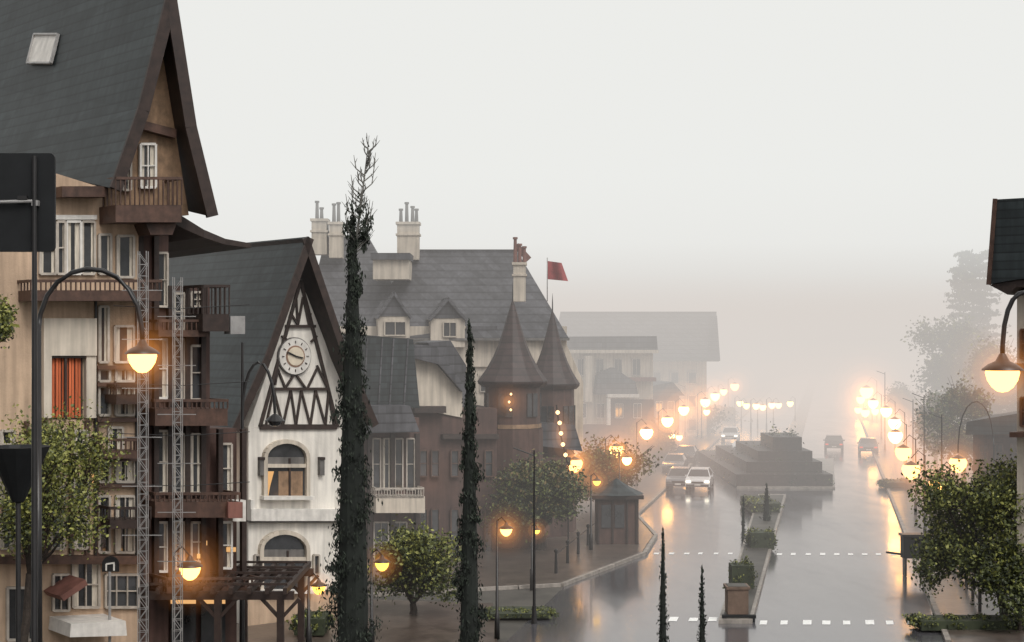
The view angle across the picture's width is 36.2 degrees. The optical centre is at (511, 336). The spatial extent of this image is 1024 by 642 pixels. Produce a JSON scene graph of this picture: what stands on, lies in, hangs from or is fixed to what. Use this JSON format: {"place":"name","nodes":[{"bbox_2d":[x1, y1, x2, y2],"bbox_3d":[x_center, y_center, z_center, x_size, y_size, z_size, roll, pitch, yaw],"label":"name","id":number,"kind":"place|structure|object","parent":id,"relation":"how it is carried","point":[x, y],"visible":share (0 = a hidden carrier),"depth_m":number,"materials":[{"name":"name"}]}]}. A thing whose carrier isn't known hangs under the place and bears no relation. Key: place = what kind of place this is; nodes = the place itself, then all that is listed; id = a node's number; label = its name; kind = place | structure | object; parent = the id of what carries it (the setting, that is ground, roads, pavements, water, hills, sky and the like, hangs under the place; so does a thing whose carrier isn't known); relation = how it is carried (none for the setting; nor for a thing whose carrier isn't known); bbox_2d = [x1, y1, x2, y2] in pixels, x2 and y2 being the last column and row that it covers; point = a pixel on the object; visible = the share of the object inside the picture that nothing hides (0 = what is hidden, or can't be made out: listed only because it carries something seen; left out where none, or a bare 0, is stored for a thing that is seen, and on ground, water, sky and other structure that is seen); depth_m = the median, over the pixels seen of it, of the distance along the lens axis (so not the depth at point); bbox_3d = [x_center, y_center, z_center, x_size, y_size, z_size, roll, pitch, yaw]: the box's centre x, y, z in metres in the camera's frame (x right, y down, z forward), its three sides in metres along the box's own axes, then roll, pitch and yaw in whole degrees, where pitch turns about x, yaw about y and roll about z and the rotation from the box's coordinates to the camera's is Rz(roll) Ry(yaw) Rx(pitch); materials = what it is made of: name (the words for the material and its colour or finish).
{"place":"outdoors","nodes":[
{"label":"outdoors","id":0,"kind":"place"},
{"bbox_2d":[122,251,161,641],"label":"scaffold tower","id":1,"kind":"structure","parent":0,"point":[146,287],"depth_m":40.99,"materials":[{"name":"grey metal"}]},
{"bbox_2d":[237,599,496,641],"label":"side street pavement","id":2,"kind":"structure","parent":0,"point":[432,622],"depth_m":59.33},
{"bbox_2d":[285,606,334,635],"bbox_3d":[-7.422,10.526,58.013,1.754,1.121,2.578,0,0,0],"label":"shrub","id":3,"kind":"object","parent":2,"relation":"on","point":[318,620],"visible":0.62,"depth_m":57.16,"materials":[{"name":"green plant"}]},
{"bbox_2d":[367,514,461,614],"bbox_3d":[-3.872,9.065,61.799,4.701,4.138,4.295,0,0,0],"label":"leafy tree","id":4,"kind":"object","parent":2,"relation":"on","point":[411,555],"visible":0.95,"depth_m":61.26,"materials":[{"name":"green plant"}]},
{"bbox_2d":[367,365,796,592],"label":"pavement","id":5,"kind":"structure","parent":0,"point":[757,382],"depth_m":83.59,"materials":[{"name":"concrete"}]},
{"bbox_2d":[420,450,493,551],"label":"glass part","id":6,"kind":"object","parent":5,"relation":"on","point":[423,459],"visible":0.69,"depth_m":79.18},
{"bbox_2d":[478,448,597,549],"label":"leafy tree","id":7,"kind":"object","parent":5,"relation":"on","point":[553,484],"visible":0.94,"depth_m":78.64,"materials":[{"name":"green plant"}]},
{"bbox_2d":[592,478,643,543],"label":"newspaper kiosk","id":8,"kind":"object","parent":5,"relation":"on","point":[616,511],"visible":0.99,"depth_m":82.10,"materials":[{"name":"wood"}]},
{"bbox_2d":[574,432,662,501],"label":"leafy tree","id":9,"kind":"object","parent":5,"relation":"on","point":[598,462],"visible":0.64,"depth_m":96.17,"materials":[{"name":"green plant"}]},
{"bbox_2d":[622,415,677,459],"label":"leafy tree","id":10,"kind":"object","parent":5,"relation":"on","point":[666,443],"visible":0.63,"depth_m":138.66,"materials":[{"name":"green plant"}]},
{"bbox_2d":[177,0,1023,340],"label":"sky","id":11,"kind":"structure","parent":0,"point":[783,170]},
{"bbox_2d":[237,341,1016,641],"bbox_3d":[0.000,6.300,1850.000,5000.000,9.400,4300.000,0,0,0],"label":"ground","id":12,"kind":"structure","parent":0,"point":[893,361],"depth_m":755.32,"materials":[{"name":"concrete"}]},
{"bbox_2d":[0,294,19,348],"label":"leafy tree","id":13,"kind":"object","parent":12,"relation":"on","point":[7,317],"visible":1,"depth_m":31.76,"materials":[{"name":"green plant"}]},
{"bbox_2d":[0,444,50,641],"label":"traffic sign","id":14,"kind":"object","parent":12,"relation":"on","point":[15,468],"visible":0.84,"depth_m":29.80,"materials":[{"name":"black metal"}]},
{"bbox_2d":[0,391,135,641],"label":"leafy tree","id":15,"kind":"object","parent":12,"relation":"on","point":[58,455],"visible":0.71,"depth_m":41.63,"materials":[{"name":"green plant"}]},
{"bbox_2d":[0,174,137,641],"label":"beige plaster part","id":16,"kind":"object","parent":12,"relation":"on","point":[16,372],"visible":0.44,"depth_m":44.23,"materials":[{"name":"paint"}]},
{"bbox_2d":[41,318,96,417],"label":"cream plaster part","id":17,"kind":"object","parent":16,"relation":"attached to","point":[68,336],"visible":0.81,"depth_m":44.23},
{"bbox_2d":[0,121,260,592],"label":"brown timber part","id":18,"kind":"object","parent":16,"relation":"on","point":[156,220],"visible":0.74,"depth_m":45.20,"materials":[{"name":"wood"}]},
{"bbox_2d":[4,145,226,641],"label":"glass part","id":19,"kind":"object","parent":18,"relation":"attached to","point":[189,624],"visible":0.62,"depth_m":45.55,"materials":[{"name":"glass"}]},
{"bbox_2d":[0,164,232,641],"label":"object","id":20,"kind":"object","parent":18,"relation":"attached to","point":[70,601],"visible":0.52,"depth_m":45.12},
{"bbox_2d":[3,145,229,605],"bbox_3d":[-11.271,1.023,45.628,0.656,13.478,7.435,0,0,45],"label":"curtain part","id":21,"kind":"object","parent":20,"relation":"attached to","point":[129,476],"visible":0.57,"depth_m":45.56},
{"bbox_2d":[50,0,250,585],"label":"dark timber part","id":22,"kind":"object","parent":18,"relation":"on","point":[187,237],"visible":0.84,"depth_m":46.57,"materials":[{"name":"wood"}]},
{"bbox_2d":[52,358,80,417],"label":"orange curtain part","id":23,"kind":"object","parent":22,"relation":"attached to","point":[56,382],"visible":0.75,"depth_m":44.39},
{"bbox_2d":[0,0,163,187],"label":"slate roof part","id":24,"kind":"structure","parent":22,"relation":"on","point":[72,108],"depth_m":48.23,"materials":[{"name":"stone"}]},
{"bbox_2d":[94,301,136,554],"bbox_3d":[-11.419,2.647,45.221,1.306,7.808,0.060,0,0,-39],"label":"black metal part","id":25,"kind":"object","parent":22,"relation":"attached to","point":[95,419],"visible":0.5,"depth_m":45.58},
{"bbox_2d":[26,33,244,333],"bbox_3d":[-12.164,-5.060,49.174,9.004,9.961,1.113,0,0,30],"label":"grey metal part","id":26,"kind":"object","parent":22,"relation":"attached to","point":[236,324],"visible":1,"depth_m":47.28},
{"bbox_2d":[28,35,245,636],"bbox_3d":[-13.341,-0.806,47.074,8.559,18.383,6.426,0,0,26],"label":"white paint part","id":27,"kind":"object","parent":22,"relation":"attached to","point":[90,625],"visible":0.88,"depth_m":44.58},
{"bbox_2d":[104,59,188,215],"bbox_3d":[-10.022,-0.940,46.841,4.816,17.553,0.650,0,0,-39],"label":"tan timber part","id":28,"kind":"object","parent":22,"relation":"attached to","point":[168,158],"visible":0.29,"depth_m":46.18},
{"bbox_2d":[43,502,242,600],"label":"awning","id":29,"kind":"structure","parent":16,"relation":"attached to","point":[65,588],"depth_m":43.78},
{"bbox_2d":[37,266,159,641],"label":"street lamp","id":30,"kind":"object","parent":12,"relation":"on","point":[142,355],"visible":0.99,"depth_m":24.96,"materials":[{"name":"black metal"}]},
{"bbox_2d":[157,277,195,641],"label":"scaffold tower","id":31,"kind":"structure","parent":12,"relation":"on","point":[174,488],"depth_m":42.99,"materials":[{"name":"grey metal"}]},
{"bbox_2d":[171,546,202,641],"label":"street lamp","id":32,"kind":"object","parent":12,"relation":"on","point":[191,570],"visible":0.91,"depth_m":43.89,"materials":[{"name":"black metal"}]},
{"bbox_2d":[138,235,236,641],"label":"brown wall part","id":33,"kind":"structure","parent":12,"relation":"on","point":[159,620],"depth_m":47.79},
{"bbox_2d":[138,561,318,641],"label":"pergola","id":34,"kind":"object","parent":12,"relation":"on","point":[264,573],"visible":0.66,"depth_m":45.97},
{"bbox_2d":[239,343,284,641],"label":"street lamp","id":35,"kind":"object","parent":12,"relation":"on","point":[274,420],"visible":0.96,"depth_m":49.96,"materials":[{"name":"black metal"}]},
{"bbox_2d":[237,279,341,622],"bbox_3d":[-11.204,5.154,64.987,4.945,14.930,10.020,0,0,-39],"label":"white plaster part","id":36,"kind":"object","parent":12,"relation":"on","point":[325,443],"visible":0.3,"depth_m":61.09,"materials":[{"name":"paint"}]},
{"bbox_2d":[258,439,309,589],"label":"cream plaster part","id":37,"kind":"object","parent":36,"relation":"attached to","point":[270,535],"visible":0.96,"depth_m":60.31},
{"bbox_2d":[256,444,317,588],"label":"glass part","id":38,"kind":"object","parent":37,"relation":"attached to","point":[285,541],"visible":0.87,"depth_m":60.44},
{"bbox_2d":[247,337,336,556],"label":"grey wall part","id":39,"kind":"structure","parent":36,"relation":"attached to","point":[283,552],"depth_m":60.45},
{"bbox_2d":[247,338,339,593],"bbox_3d":[-8.011,5.027,60.943,5.001,9.935,0.425,0,0,-39],"label":"white paint part","id":40,"kind":"object","parent":36,"relation":"attached to","point":[290,514],"visible":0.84,"depth_m":60.43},
{"bbox_2d":[232,236,378,582],"bbox_3d":[-11.410,2.994,64.445,6.469,13.652,11.610,0,0,-39],"label":"dark timber part","id":41,"kind":"object","parent":36,"relation":"on","point":[311,282],"visible":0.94,"depth_m":60.66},
{"bbox_2d":[169,237,304,427],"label":"slate roof part","id":42,"kind":"structure","parent":41,"relation":"on","point":[258,279],"depth_m":61.25,"materials":[{"name":"stone"}]},
{"bbox_2d":[278,471,302,495],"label":"tan timber part","id":43,"kind":"object","parent":41,"relation":"attached to","point":[296,483],"visible":1,"depth_m":60.64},
{"bbox_2d":[248,591,337,625],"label":"beige plaster part","id":44,"kind":"object","parent":12,"relation":"on","point":[259,612],"depth_m":60.16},
{"bbox_2d":[316,133,389,641],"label":"cypress tree","id":45,"kind":"object","parent":12,"relation":"on","point":[349,569],"visible":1,"depth_m":34.82,"materials":[{"name":"green plant"}]},
{"bbox_2d":[364,417,418,548],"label":"brown wall part","id":46,"kind":"structure","parent":12,"relation":"on","point":[386,516],"depth_m":77.08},
{"bbox_2d":[342,334,419,407],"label":"slate roof part","id":47,"kind":"structure","parent":46,"relation":"on","point":[398,373],"depth_m":76.67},
{"bbox_2d":[364,338,419,432],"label":"slate grey part","id":48,"kind":"object","parent":46,"relation":"on","point":[394,418],"visible":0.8,"depth_m":75.53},
{"bbox_2d":[374,439,412,554],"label":"glass part","id":49,"kind":"object","parent":46,"relation":"attached to","point":[398,467],"visible":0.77,"depth_m":77.06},
{"bbox_2d":[370,438,423,558],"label":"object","id":50,"kind":"object","parent":46,"relation":"attached to","point":[395,488],"visible":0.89,"depth_m":76.74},
{"bbox_2d":[371,494,424,512],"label":"cream plaster part","id":51,"kind":"object","parent":46,"relation":"on","point":[410,504],"visible":0.93,"depth_m":75.92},
{"bbox_2d":[367,433,419,559],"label":"dark timber part","id":52,"kind":"object","parent":12,"relation":"on","point":[392,467],"visible":0.31,"depth_m":76.81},
{"bbox_2d":[310,218,566,405],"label":"cream plaster part","id":53,"kind":"object","parent":12,"relation":"on","point":[327,236],"visible":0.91,"depth_m":92.21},
{"bbox_2d":[315,201,569,339],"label":"chimney pots","id":54,"kind":"structure","parent":53,"relation":"on","point":[317,207],"depth_m":96.40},
{"bbox_2d":[319,238,567,337],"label":"slate grey part","id":55,"kind":"object","parent":53,"relation":"on","point":[474,286],"visible":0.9,"depth_m":94.67,"materials":[{"name":"stone"}]},
{"bbox_2d":[526,340,582,443],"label":"cream plaster part","id":56,"kind":"object","parent":53,"relation":"attached to","point":[535,347],"visible":0.23,"depth_m":92.14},
{"bbox_2d":[413,405,496,551],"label":"brown wall part","id":57,"kind":"structure","parent":12,"relation":"on","point":[443,491],"depth_m":79.26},
{"bbox_2d":[415,359,461,416],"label":"cream plaster part","id":58,"kind":"object","parent":57,"relation":"on","point":[436,386],"visible":0.41,"depth_m":78.99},
{"bbox_2d":[413,340,465,406],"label":"slate grey part","id":59,"kind":"object","parent":57,"relation":"on","point":[445,357],"visible":0.38,"depth_m":79.12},
{"bbox_2d":[411,406,498,438],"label":"dark timber part","id":60,"kind":"object","parent":57,"relation":"on","point":[431,409],"visible":0.75,"depth_m":78.77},
{"bbox_2d":[450,318,487,641],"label":"cypress tree","id":61,"kind":"object","parent":12,"relation":"on","point":[472,614],"visible":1,"depth_m":34.89,"materials":[{"name":"green plant"}]},
{"bbox_2d":[494,517,512,639],"bbox_3d":[-0.214,8.490,57.000,2.100,5.020,2.068,0,0,0],"label":"street lamp","id":62,"kind":"object","parent":12,"relation":"on","point":[505,529],"visible":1,"depth_m":56.95,"materials":[{"name":"black metal"}]},
{"bbox_2d":[485,387,542,547],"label":"brown wall part","id":63,"kind":"structure","parent":12,"relation":"on","point":[525,440],"depth_m":80.62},
{"bbox_2d":[484,393,540,416],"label":"glass part","id":64,"kind":"object","parent":63,"relation":"attached to","point":[501,405],"visible":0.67,"depth_m":80.71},
{"bbox_2d":[478,300,547,387],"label":"turret shingle part","id":65,"kind":"object","parent":63,"relation":"on","point":[512,364],"visible":1,"depth_m":81.12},
{"bbox_2d":[485,605,558,619],"bbox_3d":[0.332,10.801,61.468,3.263,0.372,2.484,0,0,0],"label":"shrub","id":66,"kind":"object","parent":12,"relation":"on","point":[520,612],"visible":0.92,"depth_m":60.98,"materials":[{"name":"green plant"}]},
{"bbox_2d":[543,446,566,537],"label":"brown wall part","id":67,"kind":"structure","parent":12,"relation":"on","point":[558,531],"depth_m":85.04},
{"bbox_2d":[536,311,579,389],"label":"turret shingle part","id":68,"kind":"object","parent":67,"relation":"on","point":[553,365],"visible":0.83,"depth_m":87.30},
{"bbox_2d":[540,422,581,450],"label":"slate grey part","id":69,"kind":"object","parent":67,"relation":"on","point":[552,438],"visible":0.36,"depth_m":84.26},
{"bbox_2d":[540,389,575,531],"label":"brown wall part","id":70,"kind":"structure","parent":12,"relation":"on","point":[560,399],"depth_m":86.93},
{"bbox_2d":[569,350,658,423],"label":"cream plaster part","id":71,"kind":"object","parent":12,"relation":"on","point":[644,390],"visible":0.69,"depth_m":139.77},
{"bbox_2d":[576,359,646,455],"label":"glass part","id":72,"kind":"object","parent":71,"relation":"attached to","point":[618,406],"visible":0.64,"depth_m":139.69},
{"bbox_2d":[567,336,657,394],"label":"slate grey part","id":73,"kind":"object","parent":71,"relation":"on","point":[610,380],"visible":0.71,"depth_m":138.95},
{"bbox_2d":[574,399,653,452],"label":"cream plaster part","id":74,"kind":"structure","parent":12,"relation":"on","point":[616,427],"depth_m":139.81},
{"bbox_2d":[656,527,669,641],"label":"cypress tree","id":75,"kind":"object","parent":12,"relation":"on","point":[662,609],"visible":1,"depth_m":46.94,"materials":[{"name":"green plant"}]},
{"bbox_2d":[653,361,706,435],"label":"cream plaster part","id":76,"kind":"object","parent":12,"relation":"on","point":[666,368],"visible":0.14,"depth_m":172.00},
{"bbox_2d":[559,312,719,360],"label":"slate grey part","id":77,"kind":"object","parent":76,"relation":"on","point":[687,335],"visible":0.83,"depth_m":175.10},
{"bbox_2d":[914,249,1010,424],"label":"pine tree","id":78,"kind":"object","parent":12,"relation":"on","point":[965,283],"visible":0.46,"depth_m":176.82,"materials":[{"name":"green plant"}]},
{"bbox_2d":[959,332,1016,422],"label":"leafy tree","id":79,"kind":"object","parent":12,"relation":"on","point":[983,356],"visible":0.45,"depth_m":144.02,"materials":[{"name":"green plant"}]},
{"bbox_2d":[973,434,1016,480],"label":"brown wall part","id":80,"kind":"structure","parent":12,"relation":"on","point":[1006,440],"depth_m":100.06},
{"bbox_2d":[965,411,1016,434],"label":"slate roof part","id":81,"kind":"structure","parent":80,"relation":"on","point":[1004,423],"depth_m":99.12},
{"bbox_2d":[1017,295,1023,584],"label":"cream plaster part","id":82,"kind":"object","parent":12,"relation":"on","point":[1020,393],"visible":0.5,"depth_m":58.14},
{"bbox_2d":[986,199,1023,436],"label":"brown timber part","id":83,"kind":"object","parent":82,"relation":"on","point":[988,282],"visible":0.95,"depth_m":57.69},
{"bbox_2d":[990,280,1023,294],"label":"dark timber part","id":84,"kind":"object","parent":82,"relation":"on","point":[1012,287],"visible":1,"depth_m":57.54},
{"bbox_2d":[991,198,1023,283],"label":"slate roof part","id":85,"kind":"structure","parent":84,"relation":"on","point":[1008,259],"depth_m":57.39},
{"bbox_2d":[506,356,944,641],"bbox_3d":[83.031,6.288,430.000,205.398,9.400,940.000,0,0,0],"label":"road","id":86,"kind":"structure","parent":0,"point":[853,512],"depth_m":75.26,"materials":[{"name":"asphalt"}]},
{"bbox_2d":[0,153,55,641],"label":"traffic sign","id":87,"kind":"object","parent":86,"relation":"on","point":[27,202],"visible":1,"depth_m":20.00,"materials":[{"name":"grey metal"}]},
{"bbox_2d":[513,447,536,623],"bbox_3d":[0.502,7.615,60.000,0.921,6.769,0.260,0,0,0],"label":"utility pole","id":88,"kind":"object","parent":86,"relation":"on","point":[534,617],"visible":1,"depth_m":59.96,"materials":[{"name":"black metal"}]},
{"bbox_2d":[368,402,950,641],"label":"kerb","id":89,"kind":"structure","parent":86,"relation":"on","point":[944,632],"depth_m":74.61,"materials":[{"name":"concrete"}]},
{"bbox_2d":[685,467,713,489],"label":"car","id":90,"kind":"object","parent":86,"relation":"on","point":[699,476],"visible":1,"depth_m":112.18,"materials":[{"name":"white metal"}]},
{"bbox_2d":[718,494,785,623],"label":"median strip","id":91,"kind":"object","parent":86,"relation":"on","point":[759,558],"visible":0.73,"depth_m":76.66,"materials":[{"name":"concrete"}]},
{"bbox_2d":[723,583,749,613],"bbox_3d":[8.743,10.203,61.000,0.920,1.095,0.950,0,0,0],"label":"planter box","id":92,"kind":"object","parent":91,"relation":"on","point":[736,598],"visible":1,"depth_m":60.58,"materials":[{"name":"ceramic"}]},
{"bbox_2d":[728,549,757,588],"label":"clipped hedge","id":93,"kind":"object","parent":91,"relation":"on","point":[742,571],"visible":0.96,"depth_m":67.10,"materials":[{"name":"green plant"}]},
{"bbox_2d":[743,526,777,549],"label":"shrub","id":94,"kind":"object","parent":91,"relation":"on","point":[760,538],"visible":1,"depth_m":80.12,"materials":[{"name":"green plant"}]},
{"bbox_2d":[739,492,784,512],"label":"shrub","id":95,"kind":"object","parent":91,"relation":"on","point":[754,503],"visible":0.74,"depth_m":97.26,"materials":[{"name":"green plant"}]},
{"bbox_2d":[737,458,834,488],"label":"median island","id":96,"kind":"structure","parent":86,"relation":"on","point":[828,465],"depth_m":113.61,"materials":[{"name":"concrete"}]},
{"bbox_2d":[698,451,834,486],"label":"terraced hedge","id":97,"kind":"object","parent":96,"relation":"on","point":[727,471],"visible":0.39,"depth_m":113.86,"materials":[{"name":"concrete"}]},
{"bbox_2d":[716,445,825,482],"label":"terraced hedge","id":98,"kind":"object","parent":96,"relation":"on","point":[737,458],"visible":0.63,"depth_m":115.27,"materials":[{"name":"green plant"}]},
{"bbox_2d":[734,438,811,472],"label":"terraced hedge","id":99,"kind":"object","parent":96,"relation":"on","point":[757,450],"visible":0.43,"depth_m":116.18,"materials":[{"name":"green plant"}]},
{"bbox_2d":[760,421,803,449],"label":"terraced hedge","id":100,"kind":"object","parent":96,"relation":"on","point":[780,441],"visible":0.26,"depth_m":117.09,"materials":[{"name":"green plant"}]},
{"bbox_2d":[787,379,816,436],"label":"median strip","id":101,"kind":"object","parent":86,"relation":"on","point":[802,412],"visible":0.61,"depth_m":230.14,"materials":[{"name":"concrete"}]},
{"bbox_2d":[886,529,931,575],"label":"information board","id":102,"kind":"object","parent":86,"relation":"on","point":[906,541],"visible":0.64,"depth_m":71.70,"materials":[{"name":"black metal"}]},
{"bbox_2d":[981,290,1023,391],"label":"street lamp","id":103,"kind":"object","parent":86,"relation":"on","point":[1002,372],"visible":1,"depth_m":24.87,"materials":[{"name":"black metal"}]},
{"bbox_2d":[840,365,1023,641],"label":"pavement","id":104,"kind":"structure","parent":0,"point":[947,599],"depth_m":112.21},
{"bbox_2d":[883,381,925,427],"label":"leafy tree","id":105,"kind":"object","parent":104,"relation":"on","point":[898,394],"visible":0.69,"depth_m":189.55,"materials":[{"name":"green plant"}]},
{"bbox_2d":[908,390,956,467],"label":"leafy tree","id":106,"kind":"object","parent":104,"relation":"on","point":[918,431],"visible":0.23,"depth_m":129.78,"materials":[{"name":"green plant"}]},
{"bbox_2d":[900,314,988,423],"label":"leafy tree","id":107,"kind":"object","parent":104,"relation":"on","point":[946,367],"visible":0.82,"depth_m":163.56,"materials":[{"name":"green plant"}]},
{"bbox_2d":[911,372,995,481],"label":"leafy tree","id":108,"kind":"object","parent":104,"relation":"on","point":[954,403],"visible":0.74,"depth_m":109.33,"materials":[{"name":"green plant"}]},
{"bbox_2d":[901,448,1023,618],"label":"leafy tree","id":109,"kind":"object","parent":104,"relation":"on","point":[990,504],"visible":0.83,"depth_m":59.56,"materials":[{"name":"green plant"}]},
{"bbox_2d":[902,612,1023,630],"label":"shrub","id":110,"kind":"object","parent":104,"relation":"on","point":[933,622],"visible":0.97,"depth_m":58.13,"materials":[{"name":"green plant"}]},
{"bbox_2d":[971,532,1023,632],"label":"leafy tree","id":111,"kind":"object","parent":104,"relation":"on","point":[1014,586],"visible":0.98,"depth_m":57.65,"materials":[{"name":"green plant"}]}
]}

